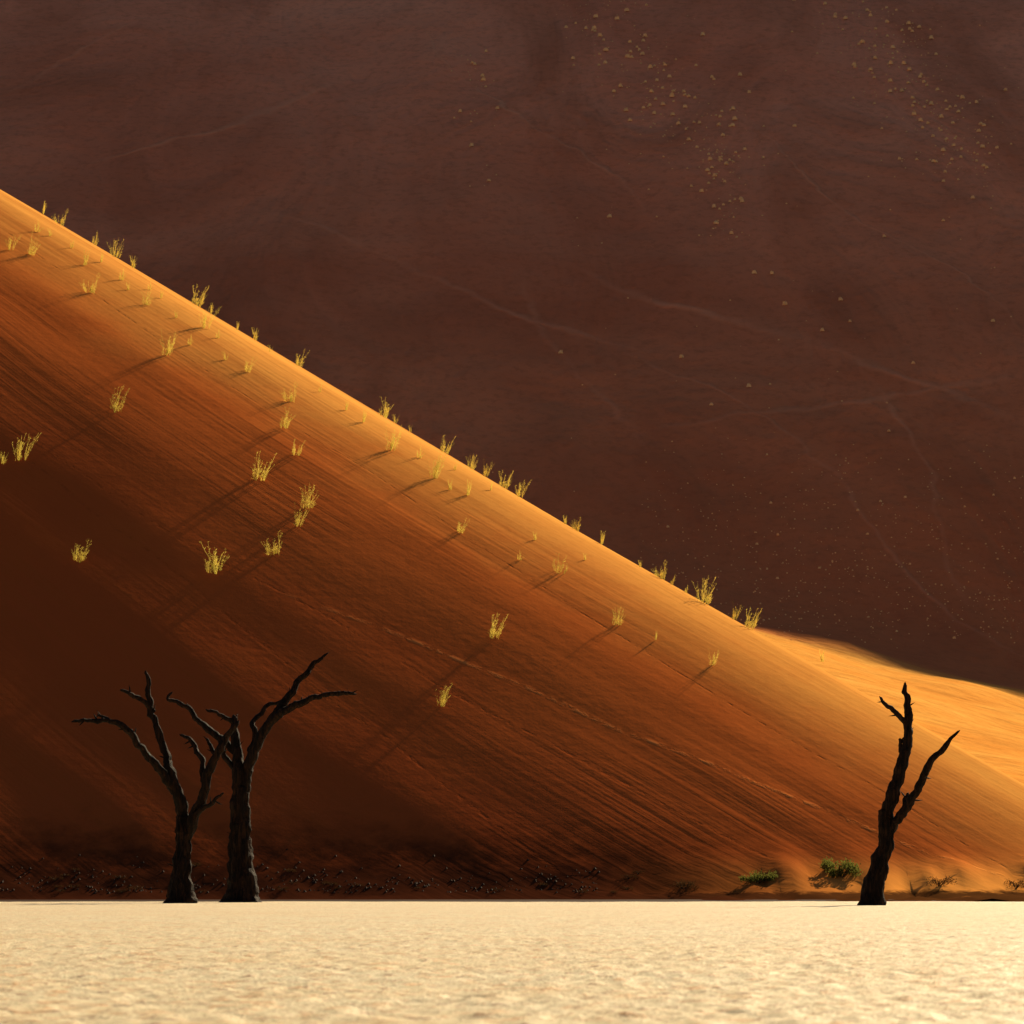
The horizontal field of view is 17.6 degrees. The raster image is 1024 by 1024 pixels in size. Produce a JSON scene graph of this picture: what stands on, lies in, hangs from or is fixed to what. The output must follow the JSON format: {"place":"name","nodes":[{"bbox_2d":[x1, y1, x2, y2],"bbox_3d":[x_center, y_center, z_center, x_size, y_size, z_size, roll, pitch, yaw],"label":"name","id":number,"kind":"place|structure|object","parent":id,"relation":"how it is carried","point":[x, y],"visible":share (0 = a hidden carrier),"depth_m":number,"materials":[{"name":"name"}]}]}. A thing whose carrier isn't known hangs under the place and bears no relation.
{"place":"outdoors","nodes":[
{"label":"outdoors","id":0,"kind":"place"},
{"bbox_2d":[0,899,935,901],"bbox_3d":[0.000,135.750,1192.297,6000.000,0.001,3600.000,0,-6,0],"label":"ground","id":1,"kind":"structure","parent":0,"point":[578,900],"depth_m":142.01,"materials":[{"name":"beige sand"}]},
{"bbox_2d":[0,901,1023,1023],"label":"clay pan","id":2,"kind":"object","parent":1,"relation":"on","point":[702,962],"visible":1,"depth_m":21.37,"materials":[{"name":"beige soil"}]},
{"bbox_2d":[71,670,239,902],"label":"dead tree","id":3,"kind":"object","parent":2,"relation":"on","point":[180,889],"visible":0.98,"depth_m":96.33,"materials":[{"name":"black wood"}]},
{"bbox_2d":[166,653,356,901],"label":"dead tree","id":4,"kind":"object","parent":2,"relation":"on","point":[242,886],"visible":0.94,"depth_m":102.55,"materials":[{"name":"black wood"}]},
{"bbox_2d":[857,682,959,904],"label":"dead tree","id":5,"kind":"object","parent":2,"relation":"on","point":[873,883],"visible":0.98,"depth_m":86.25,"materials":[{"name":"black wood"}]},
{"bbox_2d":[0,0,1023,783],"bbox_3d":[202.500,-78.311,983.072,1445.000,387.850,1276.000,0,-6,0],"label":"distant dune","id":6,"kind":"structure","parent":0,"point":[292,180],"depth_m":971.32,"materials":[{"name":"brown sand"}]},
{"bbox_2d":[451,0,1022,642],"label":"tussock scatter","id":7,"kind":"object","parent":6,"relation":"on","point":[841,400],"visible":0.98,"depth_m":822.29,"materials":[{"name":"plant"}]},
{"bbox_2d":[0,189,1023,901],"bbox_3d":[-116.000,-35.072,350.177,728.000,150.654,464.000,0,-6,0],"label":"dune","id":8,"kind":"structure","parent":0,"point":[566,731],"depth_m":175.93,"materials":[{"name":"orange sand"}]},
{"bbox_2d":[12,436,37,460],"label":"grass tuft","id":9,"kind":"object","parent":8,"relation":"on","point":[19,451],"visible":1,"depth_m":195.23,"materials":[{"name":"yellow plant"}]},
{"bbox_2d":[27,237,39,255],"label":"grass tuft","id":10,"kind":"object","parent":8,"relation":"on","point":[32,253],"visible":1,"depth_m":229.35,"materials":[{"name":"yellow plant"}]},
{"bbox_2d":[52,210,68,225],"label":"grass tuft","id":11,"kind":"object","parent":8,"relation":"on","point":[63,221],"visible":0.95,"depth_m":249.13,"materials":[{"name":"yellow plant"}]},
{"bbox_2d":[71,544,89,561],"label":"grass tuft","id":12,"kind":"object","parent":8,"relation":"on","point":[82,558],"visible":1,"depth_m":184.15,"materials":[{"name":"yellow plant"}]},
{"bbox_2d":[83,251,88,265],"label":"grass tuft","id":13,"kind":"object","parent":8,"relation":"on","point":[85,260],"visible":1,"depth_m":230.65,"materials":[{"name":"yellow plant"}]},
{"bbox_2d":[80,273,99,292],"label":"grass tuft","id":14,"kind":"object","parent":8,"relation":"on","point":[92,291],"visible":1,"depth_m":224.11,"materials":[{"name":"yellow plant"}]},
{"bbox_2d":[107,239,123,258],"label":"grass tuft","id":15,"kind":"object","parent":8,"relation":"on","point":[115,249],"visible":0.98,"depth_m":244.34,"materials":[{"name":"yellow plant"}]},
{"bbox_2d":[110,387,129,412],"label":"grass tuft","id":16,"kind":"object","parent":8,"relation":"on","point":[116,408],"visible":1,"depth_m":203.66,"materials":[{"name":"yellow plant"}]},
{"bbox_2d":[143,291,152,304],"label":"grass tuft","id":17,"kind":"object","parent":8,"relation":"on","point":[147,298],"visible":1,"depth_m":224.95,"materials":[{"name":"yellow plant"}]},
{"bbox_2d":[160,332,175,355],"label":"grass tuft","id":18,"kind":"object","parent":8,"relation":"on","point":[168,350],"visible":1,"depth_m":214.69,"materials":[{"name":"yellow plant"}]},
{"bbox_2d":[192,285,209,306],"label":"grass tuft","id":19,"kind":"object","parent":8,"relation":"on","point":[194,299],"visible":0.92,"depth_m":242.33,"materials":[{"name":"yellow plant"}]},
{"bbox_2d":[201,306,219,327],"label":"grass tuft","id":20,"kind":"object","parent":8,"relation":"on","point":[204,319],"visible":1,"depth_m":223.66,"materials":[{"name":"yellow plant"}]},
{"bbox_2d":[199,541,228,573],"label":"grass tuft","id":21,"kind":"object","parent":8,"relation":"on","point":[214,564],"visible":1,"depth_m":184.01,"materials":[{"name":"yellow plant"}]},
{"bbox_2d":[252,452,274,479],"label":"grass tuft","id":22,"kind":"object","parent":8,"relation":"on","point":[258,475],"visible":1,"depth_m":196.91,"materials":[{"name":"yellow plant"}]},
{"bbox_2d":[263,531,282,554],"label":"grass tuft","id":23,"kind":"object","parent":8,"relation":"on","point":[269,549],"visible":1,"depth_m":187.31,"materials":[{"name":"yellow plant"}]},
{"bbox_2d":[279,407,294,428],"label":"grass tuft","id":24,"kind":"object","parent":8,"relation":"on","point":[287,424],"visible":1,"depth_m":205.86,"materials":[{"name":"yellow plant"}]},
{"bbox_2d":[279,382,297,401],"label":"grass tuft","id":25,"kind":"object","parent":8,"relation":"on","point":[290,397],"visible":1,"depth_m":211.44,"materials":[{"name":"yellow plant"}]},
{"bbox_2d":[292,438,305,454],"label":"grass tuft","id":26,"kind":"object","parent":8,"relation":"on","point":[298,449],"visible":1,"depth_m":201.73,"materials":[{"name":"yellow plant"}]},
{"bbox_2d":[0,849,599,892],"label":"earth clods","id":27,"kind":"object","parent":8,"relation":"on","point":[124,881],"visible":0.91,"depth_m":154.22,"materials":[{"name":"brown soil"}]},
{"bbox_2d":[294,507,310,526],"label":"grass tuft","id":28,"kind":"object","parent":8,"relation":"on","point":[297,520],"visible":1,"depth_m":191.22,"materials":[{"name":"yellow plant"}]},
{"bbox_2d":[296,350,309,366],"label":"grass tuft","id":29,"kind":"object","parent":8,"relation":"on","point":[297,364],"visible":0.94,"depth_m":236.71,"materials":[{"name":"yellow plant"}]},
{"bbox_2d":[300,484,317,508],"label":"grass tuft","id":30,"kind":"object","parent":8,"relation":"on","point":[309,501],"visible":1,"depth_m":194.02,"materials":[{"name":"yellow plant"}]},
{"bbox_2d":[378,397,388,418],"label":"grass tuft","id":31,"kind":"object","parent":8,"relation":"on","point":[384,414],"visible":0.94,"depth_m":230.15,"materials":[{"name":"yellow plant"}]},
{"bbox_2d":[385,427,401,450],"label":"grass tuft","id":32,"kind":"object","parent":8,"relation":"on","point":[391,443],"visible":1,"depth_m":206.66,"materials":[{"name":"yellow plant"}]},
{"bbox_2d":[428,455,445,478],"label":"grass tuft","id":33,"kind":"object","parent":8,"relation":"on","point":[435,471],"visible":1,"depth_m":203.22,"materials":[{"name":"yellow plant"}]},
{"bbox_2d":[435,686,450,706],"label":"grass tuft","id":34,"kind":"object","parent":8,"relation":"on","point":[443,700],"visible":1,"depth_m":172.19,"materials":[{"name":"yellow plant"}]},
{"bbox_2d":[440,436,452,453],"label":"grass tuft","id":35,"kind":"object","parent":8,"relation":"on","point":[443,449],"visible":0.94,"depth_m":226.82,"materials":[{"name":"yellow plant"}]},
{"bbox_2d":[457,519,469,532],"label":"grass tuft","id":36,"kind":"object","parent":8,"relation":"on","point":[460,530],"visible":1,"depth_m":194.29,"materials":[{"name":"yellow plant"}]},
{"bbox_2d":[466,479,470,495],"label":"grass tuft","id":37,"kind":"object","parent":8,"relation":"on","point":[468,492],"visible":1,"depth_m":201.46,"materials":[{"name":"yellow plant"}]},
{"bbox_2d":[465,455,477,469],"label":"grass tuft","id":38,"kind":"object","parent":8,"relation":"on","point":[472,462],"visible":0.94,"depth_m":225.06,"materials":[{"name":"yellow plant"}]},
{"bbox_2d":[483,463,492,475],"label":"grass tuft","id":39,"kind":"object","parent":8,"relation":"on","point":[484,473],"visible":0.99,"depth_m":226.14,"materials":[{"name":"yellow plant"}]},
{"bbox_2d":[488,612,506,638],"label":"grass tuft","id":40,"kind":"object","parent":8,"relation":"on","point":[493,634],"visible":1,"depth_m":180.36,"materials":[{"name":"yellow plant"}]},
{"bbox_2d":[499,472,512,487],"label":"grass tuft","id":41,"kind":"object","parent":8,"relation":"on","point":[502,483],"visible":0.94,"depth_m":224.30,"materials":[{"name":"yellow plant"}]},
{"bbox_2d":[515,480,530,496],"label":"grass tuft","id":42,"kind":"object","parent":8,"relation":"on","point":[519,492],"visible":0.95,"depth_m":222.86,"materials":[{"name":"yellow plant"}]},
{"bbox_2d":[552,553,568,573],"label":"grass tuft","id":43,"kind":"object","parent":8,"relation":"on","point":[560,570],"visible":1,"depth_m":191.09,"materials":[{"name":"yellow plant"}]},
{"bbox_2d":[611,609,623,625],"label":"grass tuft","id":44,"kind":"object","parent":8,"relation":"on","point":[618,620],"visible":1,"depth_m":184.77,"materials":[{"name":"yellow plant"}]},
{"bbox_2d":[621,874,639,878],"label":"dark scrub","id":45,"kind":"object","parent":8,"relation":"on","point":[634,876],"visible":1,"depth_m":156.34,"materials":[{"name":"brown plant"}]},
{"bbox_2d":[653,562,666,578],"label":"grass tuft","id":46,"kind":"object","parent":8,"relation":"on","point":[661,577],"visible":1,"depth_m":198.22,"materials":[{"name":"yellow plant"}]},
{"bbox_2d":[673,878,698,888],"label":"dry shrub","id":47,"kind":"object","parent":8,"relation":"on","point":[683,882],"visible":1,"depth_m":155.31,"materials":[{"name":"brown plant"}]},
{"bbox_2d":[693,577,716,604],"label":"grass tuft","id":48,"kind":"object","parent":8,"relation":"on","point":[703,601],"visible":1,"depth_m":195.33,"materials":[{"name":"yellow plant"}]},
{"bbox_2d":[708,652,719,665],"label":"grass tuft","id":49,"kind":"object","parent":8,"relation":"on","point":[714,658],"visible":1,"depth_m":181.39,"materials":[{"name":"yellow plant"}]},
{"bbox_2d":[732,606,741,618],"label":"grass tuft","id":50,"kind":"object","parent":8,"relation":"on","point":[733,616],"visible":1,"depth_m":195.00,"materials":[{"name":"yellow plant"}]},
{"bbox_2d":[745,609,761,629],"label":"grass tuft","id":51,"kind":"object","parent":8,"relation":"on","point":[750,626],"visible":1,"depth_m":193.03,"materials":[{"name":"yellow plant"}]},
{"bbox_2d":[739,870,777,882],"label":"green shrub","id":52,"kind":"object","parent":8,"relation":"on","point":[760,878],"visible":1,"depth_m":156.49,"materials":[{"name":"green plant"}]},
{"bbox_2d":[820,856,862,877],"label":"green shrub","id":53,"kind":"object","parent":8,"relation":"on","point":[827,864],"visible":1,"depth_m":158.59,"materials":[{"name":"green plant"}]},
{"bbox_2d":[926,876,956,887],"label":"dry shrub","id":54,"kind":"object","parent":8,"relation":"on","point":[938,883],"visible":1,"depth_m":156.98,"materials":[{"name":"brown plant"}]},
{"bbox_2d":[1004,878,1023,888],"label":"dry shrub","id":55,"kind":"object","parent":8,"relation":"on","point":[1016,884],"visible":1,"depth_m":159.54,"materials":[{"name":"brown plant"}]}
]}

